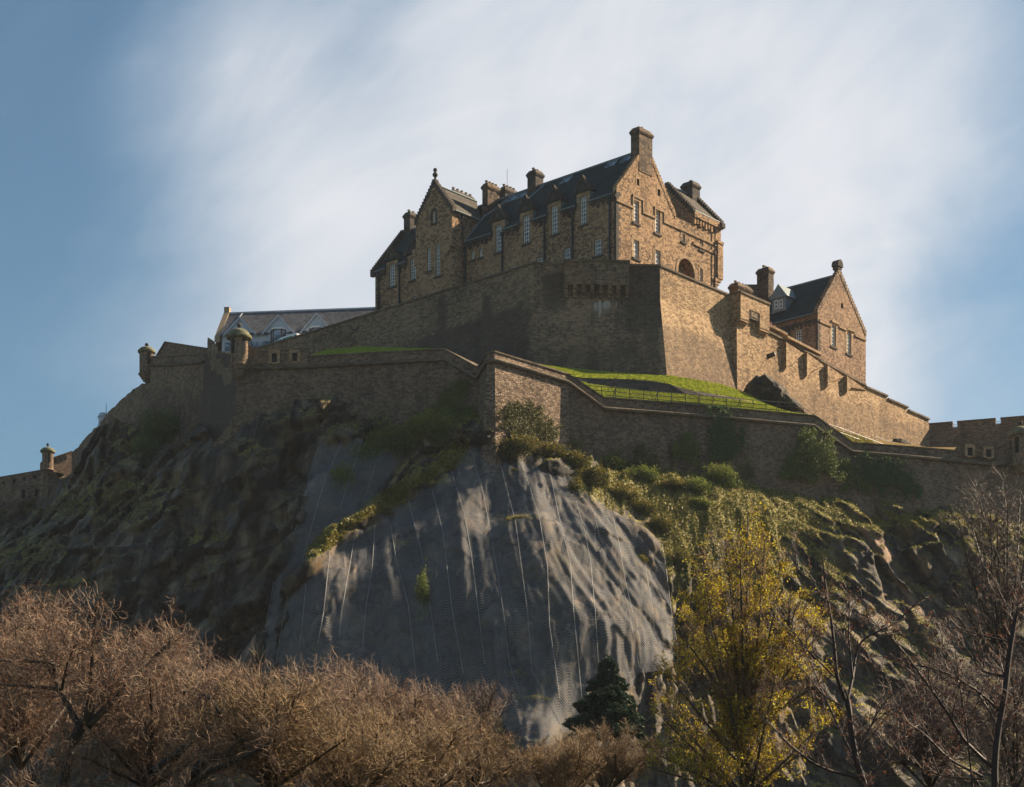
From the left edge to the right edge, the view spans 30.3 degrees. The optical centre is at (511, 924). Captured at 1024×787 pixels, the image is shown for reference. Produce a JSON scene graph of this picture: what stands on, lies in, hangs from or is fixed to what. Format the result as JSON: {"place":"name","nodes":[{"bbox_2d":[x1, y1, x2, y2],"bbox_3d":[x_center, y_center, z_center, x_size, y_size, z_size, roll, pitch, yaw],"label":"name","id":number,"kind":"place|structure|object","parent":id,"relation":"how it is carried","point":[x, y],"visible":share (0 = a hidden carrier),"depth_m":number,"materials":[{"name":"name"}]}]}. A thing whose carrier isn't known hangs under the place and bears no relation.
{"place":"outdoors","nodes":[
{"label":"outdoors","id":0,"kind":"place"},
{"bbox_2d":[0,395,1023,786],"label":"castle rock","id":1,"kind":"object","parent":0,"point":[248,501],"visible":0.59,"depth_m":185.73,"materials":[{"name":"grey stone"}]},
{"bbox_2d":[0,451,72,509],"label":"gun battery wall","id":2,"kind":"structure","parent":1,"relation":"on","point":[16,489],"depth_m":258.58,"materials":[{"name":"stone"}]},
{"bbox_2d":[40,443,54,473],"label":"sentry turret","id":3,"kind":"object","parent":2,"relation":"attached to","point":[47,452],"visible":1,"depth_m":253.38,"materials":[{"name":"stone"}]},
{"bbox_2d":[71,383,148,471],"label":"stepped boundary wall","id":4,"kind":"structure","parent":1,"relation":"on","point":[127,407],"depth_m":232.68,"materials":[{"name":"stone"}]},
{"bbox_2d":[127,430,163,468],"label":"ivy bush","id":5,"kind":"object","parent":1,"relation":"on","point":[148,449],"visible":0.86,"depth_m":213.41,"materials":[{"name":"green plant"}]},
{"bbox_2d":[0,395,325,786],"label":"shade grass","id":6,"kind":"structure","parent":1,"relation":"on","point":[99,508],"depth_m":205.92,"materials":[{"name":"green plant"}]},
{"bbox_2d":[146,338,235,443],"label":"bastion","id":7,"kind":"object","parent":1,"relation":"on","point":[195,384],"visible":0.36,"depth_m":215.08,"materials":[{"name":"stone"}]},
{"bbox_2d":[138,343,155,382],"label":"sentry turret","id":8,"kind":"object","parent":7,"relation":"attached to","point":[146,352],"visible":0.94,"depth_m":223.74,"materials":[{"name":"stone"}]},
{"bbox_2d":[135,403,183,445],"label":"ivy bush","id":9,"kind":"object","parent":7,"relation":"attached to","point":[154,429],"visible":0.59,"depth_m":216.35,"materials":[{"name":"green plant"}]},
{"bbox_2d":[261,441,374,660],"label":"rockfall net","id":10,"kind":"object","parent":1,"relation":"hanging from","point":[310,530],"visible":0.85,"depth_m":184.17,"materials":[{"name":"metal"}]},
{"bbox_2d":[325,458,356,495],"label":"shrub","id":11,"kind":"object","parent":1,"relation":"on","point":[339,480],"visible":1,"depth_m":187.59,"materials":[{"name":"green plant"}]},
{"bbox_2d":[347,584,357,600],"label":"shrub","id":12,"kind":"object","parent":1,"relation":"on","point":[351,594],"visible":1,"depth_m":175.88,"materials":[{"name":"green plant"}]},
{"bbox_2d":[345,437,387,468],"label":"shrub","id":13,"kind":"object","parent":1,"relation":"on","point":[364,454],"visible":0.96,"depth_m":190.72,"materials":[{"name":"green plant"}]},
{"bbox_2d":[305,438,469,556],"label":"dry grass band","id":14,"kind":"object","parent":1,"relation":"on","point":[401,489],"visible":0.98,"depth_m":185.96,"materials":[{"name":"green plant"}]},
{"bbox_2d":[382,508,395,518],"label":"shrub","id":15,"kind":"object","parent":1,"relation":"on","point":[390,514],"visible":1,"depth_m":185.33,"materials":[{"name":"green plant"}]},
{"bbox_2d":[357,410,422,461],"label":"shrub","id":16,"kind":"object","parent":1,"relation":"on","point":[396,443],"visible":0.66,"depth_m":191.21,"materials":[{"name":"green plant"}]},
{"bbox_2d":[414,559,430,625],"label":"shrub","id":17,"kind":"object","parent":1,"relation":"on","point":[421,593],"visible":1,"depth_m":175.12,"materials":[{"name":"green plant"}]},
{"bbox_2d":[395,408,460,454],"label":"shrub","id":18,"kind":"object","parent":1,"relation":"on","point":[429,435],"visible":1,"depth_m":189.19,"materials":[{"name":"green plant"}]},
{"bbox_2d":[396,408,467,431],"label":"shrub","id":19,"kind":"object","parent":1,"relation":"on","point":[450,416],"visible":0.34,"depth_m":191.31,"materials":[{"name":"green plant"}]},
{"bbox_2d":[299,447,676,723],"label":"rockfall net","id":20,"kind":"object","parent":1,"relation":"hanging from","point":[499,585],"visible":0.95,"depth_m":177.47,"materials":[{"name":"metal"}]},
{"bbox_2d":[492,431,540,461],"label":"shrub","id":21,"kind":"object","parent":1,"relation":"on","point":[505,444],"visible":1,"depth_m":188.40,"materials":[{"name":"green plant"}]},
{"bbox_2d":[502,514,531,520],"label":"shrub","id":22,"kind":"object","parent":1,"relation":"on","point":[517,517],"visible":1,"depth_m":181.49,"materials":[{"name":"plant"}]},
{"bbox_2d":[514,694,552,701],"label":"shrub","id":23,"kind":"object","parent":1,"relation":"on","point":[524,698],"visible":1,"depth_m":171.24,"materials":[{"name":"green plant"}]},
{"bbox_2d":[529,439,577,459],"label":"shrub","id":24,"kind":"object","parent":1,"relation":"on","point":[551,452],"visible":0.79,"depth_m":191.62,"materials":[{"name":"green plant"}]},
{"bbox_2d":[553,447,592,468],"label":"shrub","id":25,"kind":"object","parent":1,"relation":"on","point":[578,461],"visible":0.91,"depth_m":191.91,"materials":[{"name":"green plant"}]},
{"bbox_2d":[565,473,585,499],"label":"shrub","id":26,"kind":"object","parent":1,"relation":"on","point":[574,490],"visible":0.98,"depth_m":188.33,"materials":[{"name":"green plant"}]},
{"bbox_2d":[575,460,610,488],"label":"shrub","id":27,"kind":"object","parent":1,"relation":"on","point":[591,474],"visible":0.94,"depth_m":191.23,"materials":[{"name":"green plant"}]},
{"bbox_2d":[599,454,627,469],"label":"shrub","id":28,"kind":"object","parent":1,"relation":"on","point":[612,462],"visible":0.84,"depth_m":197.83,"materials":[{"name":"green plant"}]},
{"bbox_2d":[208,344,1023,521],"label":"curtain wall","id":29,"kind":"structure","parent":1,"relation":"on","point":[397,384],"depth_m":198.24,"materials":[{"name":"stone"}]},
{"bbox_2d":[226,323,251,378],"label":"sentry turret","id":30,"kind":"object","parent":29,"relation":"on","point":[239,338],"visible":1,"depth_m":196.54,"materials":[{"name":"stone"}]},
{"bbox_2d":[406,379,476,421],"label":"ivy","id":31,"kind":"object","parent":29,"relation":"attached to","point":[460,389],"visible":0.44,"depth_m":194.63,"materials":[{"name":"green plant"}]},
{"bbox_2d":[496,388,563,450],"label":"ivy","id":32,"kind":"object","parent":29,"relation":"attached to","point":[516,419],"visible":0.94,"depth_m":192.63,"materials":[{"name":"green plant"}]},
{"bbox_2d":[705,405,748,465],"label":"ivy","id":33,"kind":"object","parent":29,"relation":"attached to","point":[726,443],"visible":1,"depth_m":202.36,"materials":[{"name":"green plant"}]},
{"bbox_2d":[835,457,872,493],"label":"ivy","id":34,"kind":"object","parent":29,"relation":"attached to","point":[864,484],"visible":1,"depth_m":206.91,"materials":[{"name":"green plant"}]},
{"bbox_2d":[854,451,923,500],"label":"ivy","id":35,"kind":"object","parent":29,"relation":"attached to","point":[892,476],"visible":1,"depth_m":208.19,"materials":[{"name":"green plant"}]},
{"bbox_2d":[1008,421,1023,473],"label":"sentry turret","id":36,"kind":"object","parent":29,"relation":"attached to","point":[1016,435],"visible":1,"depth_m":212.20,"materials":[{"name":"stone"}]},
{"bbox_2d":[601,480,643,502],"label":"shrub","id":37,"kind":"object","parent":1,"relation":"on","point":[626,493],"visible":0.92,"depth_m":191.95,"materials":[{"name":"green plant"}]},
{"bbox_2d":[606,442,673,471],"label":"bush","id":38,"kind":"object","parent":1,"relation":"on","point":[637,448],"visible":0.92,"depth_m":199.34,"materials":[{"name":"green plant"}]},
{"bbox_2d":[623,462,664,482],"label":"shrub","id":39,"kind":"object","parent":1,"relation":"on","point":[650,475],"visible":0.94,"depth_m":196.58,"materials":[{"name":"green plant"}]},
{"bbox_2d":[627,496,663,517],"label":"shrub","id":40,"kind":"object","parent":1,"relation":"on","point":[641,508],"visible":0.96,"depth_m":191.89,"materials":[{"name":"green plant"}]},
{"bbox_2d":[646,512,677,536],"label":"shrub","id":41,"kind":"object","parent":1,"relation":"on","point":[660,521],"visible":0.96,"depth_m":191.10,"materials":[{"name":"green plant"}]},
{"bbox_2d":[657,477,690,493],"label":"shrub","id":42,"kind":"object","parent":1,"relation":"on","point":[672,484],"visible":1,"depth_m":195.88,"materials":[{"name":"green plant"}]},
{"bbox_2d":[669,544,691,571],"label":"shrub","id":43,"kind":"object","parent":1,"relation":"on","point":[680,557],"visible":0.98,"depth_m":189.28,"materials":[{"name":"green plant"}]},
{"bbox_2d":[670,431,705,469],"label":"bush","id":44,"kind":"object","parent":1,"relation":"on","point":[683,452],"visible":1,"depth_m":200.90,"materials":[{"name":"green plant"}]},
{"bbox_2d":[682,473,715,495],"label":"shrub","id":45,"kind":"object","parent":1,"relation":"on","point":[695,487],"visible":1,"depth_m":196.64,"materials":[{"name":"green plant"}]},
{"bbox_2d":[687,495,715,508],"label":"shrub","id":46,"kind":"object","parent":1,"relation":"on","point":[700,502],"visible":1,"depth_m":195.19,"materials":[{"name":"green plant"}]},
{"bbox_2d":[701,460,746,488],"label":"shrub","id":47,"kind":"object","parent":1,"relation":"on","point":[721,477],"visible":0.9,"depth_m":199.97,"materials":[{"name":"green plant"}]},
{"bbox_2d":[728,454,757,481],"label":"shrub","id":48,"kind":"object","parent":1,"relation":"on","point":[744,468],"visible":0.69,"depth_m":203.09,"materials":[{"name":"green plant"}]},
{"bbox_2d":[777,425,847,483],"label":"bush","id":49,"kind":"object","parent":1,"relation":"on","point":[808,467],"visible":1,"depth_m":204.79,"materials":[{"name":"green plant"}]},
{"bbox_2d":[0,0,1023,476],"label":"sky","id":50,"kind":"structure","parent":0,"point":[166,166],"materials":[{"name":"blue"}]},
{"bbox_2d":[311,346,775,407],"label":"lawn","id":51,"kind":"structure","parent":0,"point":[649,380],"depth_m":205.12,"materials":[{"name":"green plant"}]},
{"bbox_2d":[255,259,768,403],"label":"bastion wall","id":52,"kind":"structure","parent":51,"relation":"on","point":[623,316],"depth_m":211.76,"materials":[{"name":"stone"}]},
{"bbox_2d":[370,126,724,310],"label":"castle hospital","id":53,"kind":"structure","parent":52,"relation":"on","point":[633,207],"depth_m":220.82,"materials":[{"name":"brown stone"}]},
{"bbox_2d":[387,260,397,289],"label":"window","id":54,"kind":"structure","parent":53,"relation":"in","point":[393,276],"depth_m":233.88,"materials":[{"name":"grey glass"}]},
{"bbox_2d":[408,255,415,282],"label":"window","id":55,"kind":"structure","parent":53,"relation":"in","point":[413,269],"depth_m":231.60,"materials":[{"name":"grey glass"}]},
{"bbox_2d":[425,245,432,273],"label":"window","id":56,"kind":"structure","parent":53,"relation":"in","point":[430,251],"depth_m":226.63,"materials":[{"name":"grey glass"}]},
{"bbox_2d":[430,208,436,225],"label":"window","id":57,"kind":"structure","parent":53,"relation":"in","point":[434,209],"depth_m":225.96,"materials":[{"name":"grey glass"}]},
{"bbox_2d":[434,241,441,278],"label":"window","id":58,"kind":"structure","parent":53,"relation":"in","point":[439,261],"depth_m":225.69,"materials":[{"name":"grey glass"}]},
{"bbox_2d":[493,219,504,255],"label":"window","id":59,"kind":"structure","parent":53,"relation":"in","point":[499,228],"depth_m":222.03,"materials":[{"name":"grey glass"}]},
{"bbox_2d":[520,210,532,246],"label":"window","id":60,"kind":"structure","parent":53,"relation":"in","point":[528,234],"depth_m":219.12,"materials":[{"name":"grey glass"}]},
{"bbox_2d":[548,201,560,237],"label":"window","id":61,"kind":"structure","parent":53,"relation":"in","point":[556,225],"depth_m":216.25,"materials":[{"name":"grey glass"}]},
{"bbox_2d":[561,243,570,263],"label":"window","id":62,"kind":"structure","parent":53,"relation":"in","point":[567,251],"depth_m":215.04,"materials":[{"name":"grey glass"}]},
{"bbox_2d":[577,191,589,228],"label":"window","id":63,"kind":"structure","parent":53,"relation":"in","point":[585,216],"depth_m":213.36,"materials":[{"name":"grey glass"}]},
{"bbox_2d":[592,234,603,258],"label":"window","id":64,"kind":"structure","parent":53,"relation":"in","point":[599,247],"depth_m":211.91,"materials":[{"name":"grey glass"}]},
{"bbox_2d":[631,197,641,226],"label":"window","id":65,"kind":"structure","parent":53,"relation":"in","point":[634,213],"depth_m":212.90,"materials":[{"name":"white paint"}]},
{"bbox_2d":[631,235,641,261],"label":"window","id":66,"kind":"structure","parent":53,"relation":"in","point":[634,249],"depth_m":212.87,"materials":[{"name":"white paint"}]},
{"bbox_2d":[652,206,662,236],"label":"window","id":67,"kind":"structure","parent":53,"relation":"in","point":[655,224],"depth_m":215.83,"materials":[{"name":"white paint"}]},
{"bbox_2d":[653,245,662,264],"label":"window","id":68,"kind":"structure","parent":53,"relation":"in","point":[655,253],"depth_m":215.83,"materials":[{"name":"white paint"}]},
{"bbox_2d":[729,290,770,390],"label":"dated tower","id":69,"kind":"structure","parent":52,"relation":"attached to","point":[749,321],"depth_m":221.36,"materials":[{"name":"stone"}]},
{"bbox_2d":[743,374,804,412],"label":"rock outcrop","id":70,"kind":"object","parent":51,"relation":"on","point":[766,388],"visible":0.81,"depth_m":218.05,"materials":[{"name":"grey stone"}]},
{"bbox_2d":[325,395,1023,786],"bbox_3d":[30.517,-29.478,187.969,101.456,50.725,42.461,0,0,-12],"label":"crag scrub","id":71,"kind":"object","parent":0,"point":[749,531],"visible":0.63,"depth_m":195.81,"materials":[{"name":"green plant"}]},
{"bbox_2d":[424,409,1023,786],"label":"crag grass","id":72,"kind":"structure","parent":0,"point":[944,543],"depth_m":195.62,"materials":[{"name":"green plant"}]},
{"bbox_2d":[836,429,955,449],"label":"terrace","id":73,"kind":"structure","parent":0,"point":[895,443],"depth_m":229.72,"materials":[{"name":"brown stone"}]},
{"bbox_2d":[766,322,929,446],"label":"stepped wall","id":74,"kind":"structure","parent":73,"relation":"on","point":[807,377],"depth_m":237.76,"materials":[{"name":"stone"}]},
{"bbox_3d":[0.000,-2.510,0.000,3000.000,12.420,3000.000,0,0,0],"label":"ground","id":75,"kind":"structure","parent":0,"visible":0},
{"bbox_2d":[0,597,90,786],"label":"bare tree","id":76,"kind":"object","parent":75,"relation":"on","point":[19,727],"visible":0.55,"depth_m":49.77,"materials":[{"name":"brown plant"}]},
{"bbox_2d":[0,578,205,786],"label":"bare tree","id":77,"kind":"object","parent":75,"relation":"on","point":[49,655],"visible":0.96,"depth_m":46.07,"materials":[{"name":"brown plant"}]},
{"bbox_2d":[27,630,255,786],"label":"bare tree","id":78,"kind":"object","parent":75,"relation":"on","point":[130,756],"visible":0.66,"depth_m":47.18,"materials":[{"name":"brown plant"}]},
{"bbox_2d":[96,623,252,786],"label":"bare tree","id":79,"kind":"object","parent":75,"relation":"on","point":[170,668],"visible":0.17,"depth_m":61.98,"materials":[{"name":"brown plant"}]},
{"bbox_2d":[142,639,302,786],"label":"bare tree","id":80,"kind":"object","parent":75,"relation":"on","point":[200,771],"visible":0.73,"depth_m":43.10,"materials":[{"name":"brown plant"}]},
{"bbox_2d":[144,647,380,786],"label":"bare tree","id":81,"kind":"object","parent":75,"relation":"on","point":[272,779],"visible":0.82,"depth_m":43.06,"materials":[{"name":"brown plant"}]},
{"bbox_2d":[253,645,429,786],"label":"bare tree","id":82,"kind":"object","parent":75,"relation":"on","point":[351,686],"visible":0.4,"depth_m":51.10,"materials":[{"name":"brown plant"}]},
{"bbox_2d":[289,691,442,786],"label":"bare tree","id":83,"kind":"object","parent":75,"relation":"on","point":[389,751],"visible":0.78,"depth_m":45.30,"materials":[{"name":"brown plant"}]},
{"bbox_2d":[351,667,489,786],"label":"bare tree","id":84,"kind":"object","parent":75,"relation":"on","point":[418,695],"visible":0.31,"depth_m":54.66,"materials":[{"name":"brown plant"}]},
{"bbox_2d":[341,689,504,786],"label":"bare tree","id":85,"kind":"object","parent":75,"relation":"on","point":[445,746],"visible":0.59,"depth_m":49.30,"materials":[{"name":"brown plant"}]},
{"bbox_2d":[451,677,514,786],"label":"bare shrub","id":86,"kind":"object","parent":75,"relation":"on","point":[484,702],"visible":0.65,"depth_m":94.89,"materials":[{"name":"brown plant"}]},
{"bbox_2d":[431,696,543,786],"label":"bare tree","id":87,"kind":"object","parent":75,"relation":"on","point":[494,758],"visible":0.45,"depth_m":59.25,"materials":[{"name":"brown plant"}]},
{"bbox_2d":[511,730,606,786],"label":"bare shrub","id":88,"kind":"object","parent":75,"relation":"on","point":[566,763],"visible":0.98,"depth_m":59.43,"materials":[{"name":"brown plant"}]},
{"bbox_2d":[529,717,675,786],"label":"bare shrub","id":89,"kind":"object","parent":75,"relation":"on","point":[620,768],"visible":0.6,"depth_m":71.63,"materials":[{"name":"brown plant"}]},
{"bbox_2d":[561,654,648,758],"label":"pine tree","id":90,"kind":"object","parent":75,"relation":"on","point":[608,685],"visible":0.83,"depth_m":117.33,"materials":[{"name":"green plant"}]},
{"bbox_2d":[638,500,861,786],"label":"leafy tree","id":91,"kind":"object","parent":75,"relation":"on","point":[741,725],"visible":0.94,"depth_m":65.70,"materials":[{"name":"yellow plant"}]},
{"bbox_2d":[749,528,934,786],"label":"bare tree","id":92,"kind":"object","parent":75,"relation":"on","point":[862,777],"visible":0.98,"depth_m":38.01,"materials":[{"name":"brown plant"}]},
{"bbox_2d":[855,643,1006,786],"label":"bare tree","id":93,"kind":"object","parent":75,"relation":"on","point":[924,741],"visible":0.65,"depth_m":54.78,"materials":[{"name":"brown plant"}]},
{"bbox_2d":[848,563,1023,786],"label":"bare tree","id":94,"kind":"object","parent":75,"relation":"on","point":[998,729],"visible":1,"depth_m":34.97,"materials":[{"name":"brown plant"}]},
{"bbox_2d":[924,462,1023,786],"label":"bare tree","id":95,"kind":"object","parent":75,"relation":"on","point":[993,617],"visible":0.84,"depth_m":77.94,"materials":[{"name":"brown plant"}]},
{"bbox_2d":[940,640,1023,786],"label":"bare tree","id":96,"kind":"object","parent":75,"relation":"on","point":[1010,771],"visible":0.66,"depth_m":51.54,"materials":[{"name":"brown plant"}]},
{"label":"courtyard","id":97,"kind":"structure","parent":0,"visible":0},
{"bbox_2d":[214,307,374,353],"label":"barracks building","id":98,"kind":"structure","parent":97,"relation":"on","point":[262,328],"depth_m":246.77,"materials":[{"name":"grey stone"}]},
{"bbox_2d":[728,280,753,294],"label":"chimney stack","id":99,"kind":"object","parent":97,"relation":"on","point":[735,286],"visible":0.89,"depth_m":232.11,"materials":[{"name":"stone"}]},
{"bbox_2d":[755,259,866,383],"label":"building","id":100,"kind":"structure","parent":97,"relation":"on","point":[822,315],"depth_m":240.11,"materials":[{"name":"brown stone"}]},
{"bbox_2d":[792,325,804,342],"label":"window","id":101,"kind":"structure","parent":100,"relation":"in","point":[800,336],"depth_m":238.02,"materials":[{"name":"grey glass"}]},
{"bbox_2d":[829,320,837,349],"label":"window","id":102,"kind":"structure","parent":100,"relation":"in","point":[832,329],"depth_m":238.96,"materials":[{"name":"white glass"}]},
{"bbox_2d":[845,330,852,356],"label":"window","id":103,"kind":"structure","parent":100,"relation":"in","point":[847,339],"depth_m":241.65,"materials":[{"name":"white glass"}]},
{"bbox_2d":[929,416,1023,446],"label":"battlement","id":104,"kind":"object","parent":97,"relation":"on","point":[989,431],"visible":0.24,"depth_m":254.47,"materials":[{"name":"stone"}]},
{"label":"lower lawn","id":105,"kind":"structure","parent":0,"visible":0},
{"bbox_2d":[575,377,741,399],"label":"retaining wall","id":106,"kind":"structure","parent":105,"relation":"on","point":[651,386],"depth_m":204.17,"materials":[{"name":"stone"}]},
{"bbox_2d":[581,381,809,414],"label":"lawn grass","id":107,"kind":"structure","parent":105,"relation":"on","point":[662,397],"depth_m":203.98,"materials":[{"name":"green plant"}]},
{"bbox_2d":[587,385,813,414],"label":"railing","id":108,"kind":"object","parent":105,"relation":"on","point":[643,394],"visible":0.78,"depth_m":203.78,"materials":[{"name":"metal"}]},
{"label":"ochre bank","id":109,"kind":"structure","parent":0,"visible":0},
{"bbox_2d":[837,430,875,443],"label":"ochre grass","id":110,"kind":"structure","parent":109,"relation":"on","point":[861,439],"depth_m":216.16,"materials":[{"name":"plant"}]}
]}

